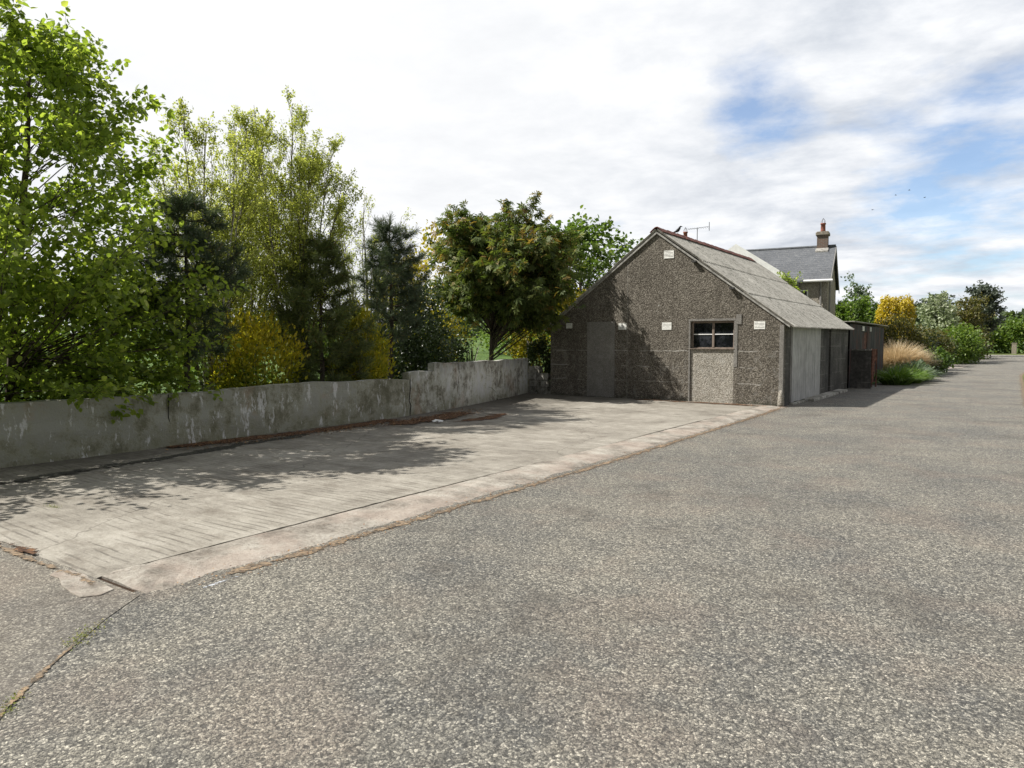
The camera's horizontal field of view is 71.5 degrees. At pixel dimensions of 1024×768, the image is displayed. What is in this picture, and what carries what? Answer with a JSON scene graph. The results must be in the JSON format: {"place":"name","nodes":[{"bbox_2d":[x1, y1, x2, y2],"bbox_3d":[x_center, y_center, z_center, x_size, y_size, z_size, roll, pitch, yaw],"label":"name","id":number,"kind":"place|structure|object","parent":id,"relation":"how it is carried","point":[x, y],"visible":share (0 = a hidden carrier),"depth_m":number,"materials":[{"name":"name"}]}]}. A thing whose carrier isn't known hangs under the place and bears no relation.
{"place":"outdoors","nodes":[
{"label":"outdoors","id":0,"kind":"place"},
{"bbox_2d":[0,541,138,711],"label":"driveway","id":1,"kind":"structure","parent":0,"point":[44,614],"depth_m":4.31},
{"bbox_2d":[0,687,30,714],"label":"moss","id":2,"kind":"object","parent":1,"relation":"on","point":[14,703],"visible":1,"depth_m":3.23,"materials":[{"name":"green plant"}]},
{"bbox_2d":[0,644,73,717],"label":"crack moss","id":3,"kind":"object","parent":1,"relation":"on","point":[36,677],"visible":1,"depth_m":3.48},
{"bbox_2d":[0,543,94,584],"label":"roadside grit","id":4,"kind":"object","parent":1,"relation":"on","point":[27,557],"visible":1,"depth_m":5.35,"materials":[{"name":"gravel"}]},
{"bbox_2d":[50,569,113,597],"bbox_3d":[-2.994,1.363,4.889,0.808,0.012,0.206,3,4,39],"label":"broken apron","id":5,"kind":"object","parent":1,"relation":"on","point":[73,584],"visible":1,"depth_m":4.81,"materials":[{"name":"concrete"}]},
{"bbox_2d":[62,618,111,650],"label":"moss","id":6,"kind":"object","parent":1,"relation":"on","point":[83,634],"visible":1,"depth_m":3.99,"materials":[{"name":"green plant"}]},
{"bbox_2d":[100,578,134,591],"bbox_3d":[-0.945,0.835,14.237,8.700,0.001,17.600,2,4,35],"label":"yard base","id":7,"kind":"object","parent":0,"point":[120,586],"visible":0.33,"depth_m":4.87,"materials":[{"name":"grey concrete"}]},
{"bbox_2d":[0,393,760,578],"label":"concrete slab","id":8,"kind":"structure","parent":7,"relation":"on","point":[101,523],"depth_m":8.76,"materials":[{"name":"grey concrete"}]},
{"bbox_2d":[6,541,39,553],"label":"leaf litter","id":9,"kind":"object","parent":8,"relation":"on","point":[22,549],"visible":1,"depth_m":5.60,"materials":[{"name":"brown plant"}]},
{"bbox_2d":[0,434,305,483],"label":"damp stain","id":10,"kind":"object","parent":8,"relation":"on","point":[232,446],"visible":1,"depth_m":9.86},
{"bbox_2d":[165,419,399,447],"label":"leaf litter","id":11,"kind":"object","parent":8,"relation":"on","point":[265,436],"visible":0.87,"depth_m":12.54,"materials":[{"name":"brown plant"}]},
{"bbox_2d":[160,409,487,452],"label":"fallen leaves","id":12,"kind":"object","parent":8,"relation":"on","point":[455,414],"visible":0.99,"depth_m":13.72,"materials":[{"name":"brown plant"}]},
{"bbox_2d":[388,412,468,424],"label":"leaf litter","id":13,"kind":"object","parent":8,"relation":"on","point":[430,418],"visible":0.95,"depth_m":15.16,"materials":[{"name":"brown plant"}]},
{"bbox_2d":[453,413,506,421],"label":"leaf litter","id":14,"kind":"object","parent":8,"relation":"on","point":[492,416],"visible":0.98,"depth_m":15.18,"materials":[{"name":"brown plant"}]},
{"bbox_2d":[638,399,756,405],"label":"leaf litter","id":15,"kind":"object","parent":8,"relation":"on","point":[696,402],"visible":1,"depth_m":19.57,"materials":[{"name":"brown plant"}]},
{"bbox_2d":[102,405,783,593],"bbox_3d":[2.095,0.970,11.615,0.676,0.039,16.550,2,4,35],"label":"edge strip","id":16,"kind":"object","parent":7,"relation":"on","point":[163,574],"visible":0.98,"depth_m":6.59,"materials":[{"name":"concrete"}]},
{"bbox_2d":[528,366,550,393],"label":"block wall","id":17,"kind":"structure","parent":7,"relation":"on","point":[539,381],"depth_m":22.97,"materials":[{"name":"concrete"}]},
{"bbox_2d":[523,333,550,372],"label":"ivy","id":18,"kind":"object","parent":17,"relation":"attached to","point":[540,348],"visible":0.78,"depth_m":23.28,"materials":[{"name":"green plant"}]},
{"bbox_2d":[0,355,1023,767],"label":"road","id":19,"kind":"structure","parent":0,"point":[834,581],"depth_m":4.13,"materials":[{"name":"grey asphalt"}]},
{"bbox_2d":[177,407,787,589],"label":"fallen leaves","id":20,"kind":"object","parent":19,"relation":"on","point":[478,498],"visible":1,"depth_m":7.18,"materials":[{"name":"brown plant"}]},
{"bbox_2d":[212,408,779,579],"bbox_3d":[2.383,0.984,11.449,0.531,0.002,16.414,2,4,34],"label":"roadside grit","id":21,"kind":"object","parent":19,"relation":"on","point":[300,552],"visible":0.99,"depth_m":6.63,"materials":[{"name":"gravel"}]},
{"bbox_2d":[873,363,928,384],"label":"shrub","id":22,"kind":"object","parent":19,"relation":"on","point":[903,377],"visible":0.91,"depth_m":27.82,"materials":[{"name":"green plant"}]},
{"bbox_2d":[880,358,946,380],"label":"strap plant","id":23,"kind":"object","parent":19,"relation":"on","point":[926,369],"visible":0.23,"depth_m":30.58,"materials":[{"name":"green plant"}]},
{"bbox_2d":[888,363,938,382],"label":"strap plant","id":24,"kind":"object","parent":19,"relation":"on","point":[925,377],"visible":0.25,"depth_m":28.98,"materials":[{"name":"green plant"}]},
{"bbox_2d":[1019,372,1023,405],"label":"leaf litter","id":25,"kind":"object","parent":19,"relation":"on","point":[1021,379],"visible":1,"depth_m":28.19,"materials":[{"name":"beige plant"}]},
{"bbox_2d":[0,335,1023,401],"bbox_3d":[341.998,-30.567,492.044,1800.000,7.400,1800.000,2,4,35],"label":"ground","id":26,"kind":"structure","parent":0,"point":[484,355],"depth_m":56.19,"materials":[{"name":"green plant"}]},
{"bbox_2d":[0,340,156,401],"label":"garden shrub","id":27,"kind":"object","parent":26,"relation":"on","point":[1,386],"visible":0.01,"depth_m":11.79,"materials":[{"name":"green plant"}]},
{"bbox_2d":[0,0,251,423],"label":"lime tree","id":28,"kind":"object","parent":26,"relation":"on","point":[88,291],"visible":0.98,"depth_m":10.07,"materials":[{"name":"green plant"}]},
{"bbox_2d":[119,184,258,391],"bbox_3d":[-5.593,-1.247,12.384,2.276,4.367,2.274,-2,4,-35],"label":"pine tree","id":29,"kind":"object","parent":26,"relation":"on","point":[186,206],"visible":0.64,"depth_m":12.09,"materials":[{"name":"green plant"}]},
{"bbox_2d":[7,314,374,353],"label":"field hedge","id":30,"kind":"object","parent":26,"relation":"on","point":[23,330],"visible":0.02,"depth_m":51.70,"materials":[{"name":"green plant"}]},
{"bbox_2d":[143,336,270,393],"bbox_3d":[-6.182,-0.144,14.394,2.691,2.043,2.399,-1,4,-21],"label":"garden shrub","id":31,"kind":"object","parent":26,"relation":"on","point":[197,374],"visible":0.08,"depth_m":14.14,"materials":[{"name":"green plant"}]},
{"bbox_2d":[134,96,286,390],"bbox_3d":[-5.631,-2.216,13.582,2.635,6.162,2.683,0,3,-2],"label":"birch tree","id":32,"kind":"object","parent":26,"relation":"on","point":[236,219],"visible":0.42,"depth_m":13.30,"materials":[{"name":"green plant"}]},
{"bbox_2d":[158,105,315,384],"bbox_3d":[-5.574,-2.533,14.934,3.020,6.642,3.094,2,4,35],"label":"birch tree","id":33,"kind":"object","parent":26,"relation":"on","point":[277,216],"visible":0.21,"depth_m":14.76,"materials":[{"name":"green plant"}]},
{"bbox_2d":[204,301,313,388],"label":"golden conifer","id":34,"kind":"object","parent":26,"relation":"on","point":[248,346],"visible":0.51,"depth_m":13.41,"materials":[{"name":"plant"}]},
{"bbox_2d":[0,358,527,467],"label":"boundary wall","id":35,"kind":"structure","parent":26,"relation":"on","point":[38,431],"depth_m":12.13,"materials":[{"name":"concrete"}]},
{"bbox_2d":[217,85,367,382],"bbox_3d":[-4.634,-2.731,15.130,2.925,7.013,2.792,-1,3,-18],"label":"birch tree","id":36,"kind":"object","parent":26,"relation":"on","point":[307,167],"visible":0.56,"depth_m":14.78,"materials":[{"name":"green plant"}]},
{"bbox_2d":[255,329,339,384],"bbox_3d":[-4.532,-0.394,16.394,2.624,2.311,3.309,2,4,35],"label":"garden shrub","id":37,"kind":"object","parent":26,"relation":"on","point":[278,374],"visible":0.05,"depth_m":15.81,"materials":[{"name":"green plant"}]},
{"bbox_2d":[261,231,382,382],"bbox_3d":[-4.048,-1.207,14.773,2.513,4.010,2.491,-1,4,-20],"label":"pine tree","id":38,"kind":"object","parent":26,"relation":"on","point":[339,312],"visible":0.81,"depth_m":14.48,"materials":[{"name":"green plant"}]},
{"bbox_2d":[325,303,399,380],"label":"golden conifer","id":39,"kind":"object","parent":26,"relation":"on","point":[381,359],"visible":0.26,"depth_m":15.48,"materials":[{"name":"green plant"}]},
{"bbox_2d":[325,195,416,345],"bbox_3d":[-3.611,-2.016,17.526,2.522,5.309,2.515,2,4,35],"label":"birch tree","id":40,"kind":"object","parent":26,"relation":"on","point":[363,232],"visible":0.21,"depth_m":17.41,"materials":[{"name":"green plant"}]},
{"bbox_2d":[349,211,432,378],"bbox_3d":[-2.816,-1.697,16.793,2.054,4.748,1.969,-2,4,-32],"label":"pine tree","id":41,"kind":"object","parent":26,"relation":"on","point":[386,257],"visible":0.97,"depth_m":16.51,"materials":[{"name":"green plant"}]},
{"bbox_2d":[368,317,441,378],"bbox_3d":[-2.796,-0.487,17.689,2.032,2.320,2.440,2,4,35],"label":"dark shrub","id":42,"kind":"object","parent":26,"relation":"on","point":[422,355],"visible":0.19,"depth_m":17.36,"materials":[{"name":"green plant"}]},
{"bbox_2d":[368,219,475,359],"bbox_3d":[-2.823,-2.549,24.076,4.390,5.802,4.316,2,4,35],"label":"golden shrub","id":43,"kind":"object","parent":26,"relation":"on","point":[432,269],"visible":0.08,"depth_m":23.47,"materials":[{"name":"green plant"}]},
{"bbox_2d":[384,271,461,378],"bbox_3d":[-2.547,-1.242,18.585,2.514,3.730,2.737,-1,4,-20],"label":"dark shrub","id":44,"kind":"object","parent":26,"relation":"on","point":[433,330],"visible":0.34,"depth_m":18.07,"materials":[{"name":"green plant"}]},
{"bbox_2d":[401,314,481,369],"bbox_3d":[-2.250,-0.926,19.977,2.584,2.954,2.754,2,4,35],"label":"dark shrub","id":45,"kind":"object","parent":26,"relation":"on","point":[460,347],"visible":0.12,"depth_m":19.93,"materials":[{"name":"green plant"}]},
{"bbox_2d":[448,335,518,399],"bbox_3d":[-1.367,-0.130,20.812,3.248,2.688,3.313,2,4,35],"label":"phormium","id":46,"kind":"object","parent":26,"relation":"on","point":[469,359],"visible":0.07,"depth_m":20.55,"materials":[{"name":"green plant"}]},
{"bbox_2d":[420,190,592,360],"bbox_3d":[-0.258,-2.680,21.645,5.216,6.151,5.759,0,3,0],"label":"maple tree","id":47,"kind":"object","parent":26,"relation":"on","point":[493,290],"visible":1,"depth_m":20.68,"materials":[{"name":"green plant"}]},
{"bbox_2d":[465,312,556,354],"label":"field hedge","id":48,"kind":"object","parent":26,"relation":"on","point":[498,347],"visible":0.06,"depth_m":60.07,"materials":[{"name":"green plant"}]},
{"bbox_2d":[527,341,540,385],"bbox_3d":[2.761,-1.077,33.324,0.265,1.853,19.614,1,3,13],"label":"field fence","id":49,"kind":"object","parent":26,"relation":"on","point":[529,363],"visible":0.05,"depth_m":23.80,"materials":[{"name":"brown wood"}]},
{"bbox_2d":[501,286,585,372],"bbox_3d":[1.141,-1.960,24.908,3.849,4.515,3.630,0,3,6],"label":"golden shrub","id":50,"kind":"object","parent":26,"relation":"on","point":[521,347],"visible":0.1,"depth_m":24.70,"materials":[{"name":"green plant"}]},
{"bbox_2d":[137,300,1023,337],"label":"wood","id":51,"kind":"object","parent":26,"relation":"on","point":[1018,315],"visible":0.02,"depth_m":171.96,"materials":[{"name":"green plant"}]},
{"bbox_2d":[542,205,642,303],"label":"sycamore tree","id":52,"kind":"object","parent":26,"relation":"on","point":[604,263],"visible":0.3,"depth_m":27.96,"materials":[{"name":"green plant"}]},
{"bbox_2d":[545,227,853,406],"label":"shed","id":53,"kind":"structure","parent":26,"relation":"on","point":[663,314],"depth_m":20.21,"materials":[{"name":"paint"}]},
{"bbox_2d":[587,322,614,396],"bbox_3d":[2.658,-0.735,21.299,0.920,2.240,0.038,2,4,35],"label":"blocked doorway","id":54,"kind":"structure","parent":53,"relation":"in","point":[600,335],"depth_m":21.28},
{"bbox_2d":[689,321,733,348],"bbox_3d":[5.475,-1.334,19.391,1.240,0.762,0.180,2,4,35],"label":"window","id":55,"kind":"structure","parent":53,"relation":"in","point":[705,334],"depth_m":19.41,"materials":[{"name":"paint"}]},
{"bbox_2d":[790,326,806,402],"bbox_3d":[7.889,-0.577,19.611,0.078,2.080,1.614,2,4,35],"label":"door","id":56,"kind":"structure","parent":53,"relation":"in","point":[797,363],"depth_m":19.47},
{"bbox_2d":[805,328,820,397],"bbox_3d":[8.895,-0.663,21.058,0.078,2.076,1.844,2,4,35],"label":"door","id":57,"kind":"structure","parent":53,"relation":"in","point":[813,348],"depth_m":20.98,"materials":[{"name":"grey wood"}]},
{"bbox_2d":[776,271,807,292],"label":"sapling","id":58,"kind":"object","parent":26,"relation":"on","point":[789,280],"visible":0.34,"depth_m":29.76,"materials":[{"name":"green plant"}]},
{"bbox_2d":[835,291,878,323],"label":"garden tree","id":59,"kind":"object","parent":26,"relation":"on","point":[845,311],"visible":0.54,"depth_m":51.90,"materials":[{"name":"green plant"}]},
{"bbox_2d":[847,349,871,388],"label":"wall","id":60,"kind":"structure","parent":26,"relation":"on","point":[860,372],"depth_m":25.83,"materials":[{"name":"concrete"}]},
{"bbox_2d":[871,349,876,386],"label":"rusty gate","id":61,"kind":"structure","parent":60,"relation":"attached to","point":[874,358],"depth_m":25.68,"materials":[{"name":"metal"}]},
{"bbox_2d":[841,273,877,314],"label":"garden tree","id":62,"kind":"object","parent":26,"relation":"on","point":[858,290],"visible":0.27,"depth_m":56.92,"materials":[{"name":"green plant"}]},
{"bbox_2d":[843,321,888,387],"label":"tin shed","id":63,"kind":"structure","parent":26,"relation":"on","point":[863,335],"depth_m":29.22,"materials":[{"name":"metal"}]},
{"bbox_2d":[864,332,866,348],"bbox_3d":[14.219,-1.053,28.765,0.060,2.070,0.860,2,4,35],"label":"door","id":64,"kind":"structure","parent":63,"relation":"in","point":[865,333],"depth_m":28.82,"materials":[{"name":"wood"}]},
{"bbox_2d":[874,294,917,346],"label":"golden cypress","id":65,"kind":"object","parent":26,"relation":"on","point":[904,304],"visible":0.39,"depth_m":42.25,"materials":[{"name":"yellow plant"}]},
{"bbox_2d":[874,307,937,350],"bbox_3d":[21.548,-2.442,39.755,4.516,3.767,3.901,-2,4,-30],"label":"garden shrub","id":66,"kind":"object","parent":26,"relation":"on","point":[892,334],"visible":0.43,"depth_m":39.25,"materials":[{"name":"green plant"}]},
{"bbox_2d":[902,358,935,379],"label":"plant","id":67,"kind":"object","parent":26,"relation":"on","point":[928,366],"visible":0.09,"depth_m":31.70,"materials":[{"name":"green plant"}]},
{"bbox_2d":[908,324,948,350],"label":"garden shrub","id":68,"kind":"object","parent":26,"relation":"on","point":[933,343],"visible":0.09,"depth_m":42.72,"materials":[{"name":"green plant"}]},
{"bbox_2d":[926,347,943,372],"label":"plant","id":69,"kind":"object","parent":26,"relation":"on","point":[935,363],"visible":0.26,"depth_m":35.87,"materials":[{"name":"green plant"}]},
{"bbox_2d":[918,345,956,373],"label":"plant","id":70,"kind":"object","parent":26,"relation":"on","point":[943,353],"visible":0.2,"depth_m":37.56,"materials":[{"name":"green plant"}]},
{"bbox_2d":[914,291,960,331],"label":"poplar tree","id":71,"kind":"object","parent":26,"relation":"on","point":[922,301],"visible":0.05,"depth_m":83.68,"materials":[{"name":"green plant"}]},
{"bbox_2d":[915,290,961,330],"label":"blossom tree","id":72,"kind":"object","parent":26,"relation":"on","point":[930,315],"visible":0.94,"depth_m":60.28,"materials":[{"name":"green plant"}]},
{"bbox_2d":[920,324,960,356],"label":"garden shrub","id":73,"kind":"object","parent":26,"relation":"on","point":[941,338],"visible":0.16,"depth_m":48.53,"materials":[{"name":"green plant"}]},
{"bbox_2d":[945,336,962,363],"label":"garden shrub","id":74,"kind":"object","parent":26,"relation":"on","point":[956,346],"visible":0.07,"depth_m":54.24,"materials":[{"name":"green plant"}]},
{"bbox_2d":[941,320,992,363],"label":"shrub","id":75,"kind":"object","parent":26,"relation":"on","point":[969,341],"visible":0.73,"depth_m":55.54,"materials":[{"name":"green plant"}]},
{"bbox_2d":[946,292,998,335],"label":"bronze tree","id":76,"kind":"object","parent":26,"relation":"on","point":[970,313],"visible":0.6,"depth_m":63.00,"materials":[{"name":"green plant"}]},
{"bbox_2d":[960,280,1007,336],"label":"poplar tree","id":77,"kind":"object","parent":26,"relation":"on","point":[992,304],"visible":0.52,"depth_m":84.78,"materials":[{"name":"green plant"}]},
{"bbox_2d":[976,325,996,359],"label":"garden shrub","id":78,"kind":"object","parent":26,"relation":"on","point":[986,338],"visible":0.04,"depth_m":72.73,"materials":[{"name":"green plant"}]},
{"bbox_2d":[0,0,1023,333],"label":"sky","id":79,"kind":"structure","parent":0,"point":[761,122],"materials":[{"name":"white"}]},
{"bbox_2d":[683,218,839,314],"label":"house","id":80,"kind":"structure","parent":0,"point":[817,267],"depth_m":37.74,"materials":[{"name":"stone"}]},
{"bbox_2d":[799,290,807,296],"bbox_3d":[14.701,-4.300,36.565,0.950,1.050,0.050,2,4,28],"label":"window","id":81,"kind":"structure","parent":80,"relation":"in","point":[806,292],"depth_m":36.38,"materials":[{"name":"white paint"}]},
{"bbox_2d":[883,337,940,371],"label":"pampas grass","id":82,"kind":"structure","parent":0,"point":[893,354],"depth_m":34.81,"materials":[{"name":"plant"}]},
{"bbox_2d":[948,365,967,368],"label":"paved entrance","id":83,"kind":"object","parent":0,"point":[958,366],"visible":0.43,"depth_m":48.95,"materials":[{"name":"concrete"}]},
{"bbox_2d":[991,353,1023,354],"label":"verge","id":84,"kind":"structure","parent":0,"point":[1006,354],"depth_m":98.20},
{"bbox_2d":[945,326,1006,353],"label":"hedgerow bush","id":85,"kind":"object","parent":84,"relation":"on","point":[994,335],"visible":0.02,"depth_m":105.42,"materials":[{"name":"green plant"}]},
{"bbox_2d":[989,314,1023,353],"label":"hedgerow bush","id":86,"kind":"object","parent":84,"relation":"on","point":[1011,333],"visible":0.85,"depth_m":105.62,"materials":[{"name":"green plant"}]},
{"bbox_2d":[1012,343,1016,353],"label":"gatepost","id":87,"kind":"object","parent":84,"relation":"on","point":[1014,348],"visible":0.92,"depth_m":103.23,"materials":[{"name":"stone"}]}
]}

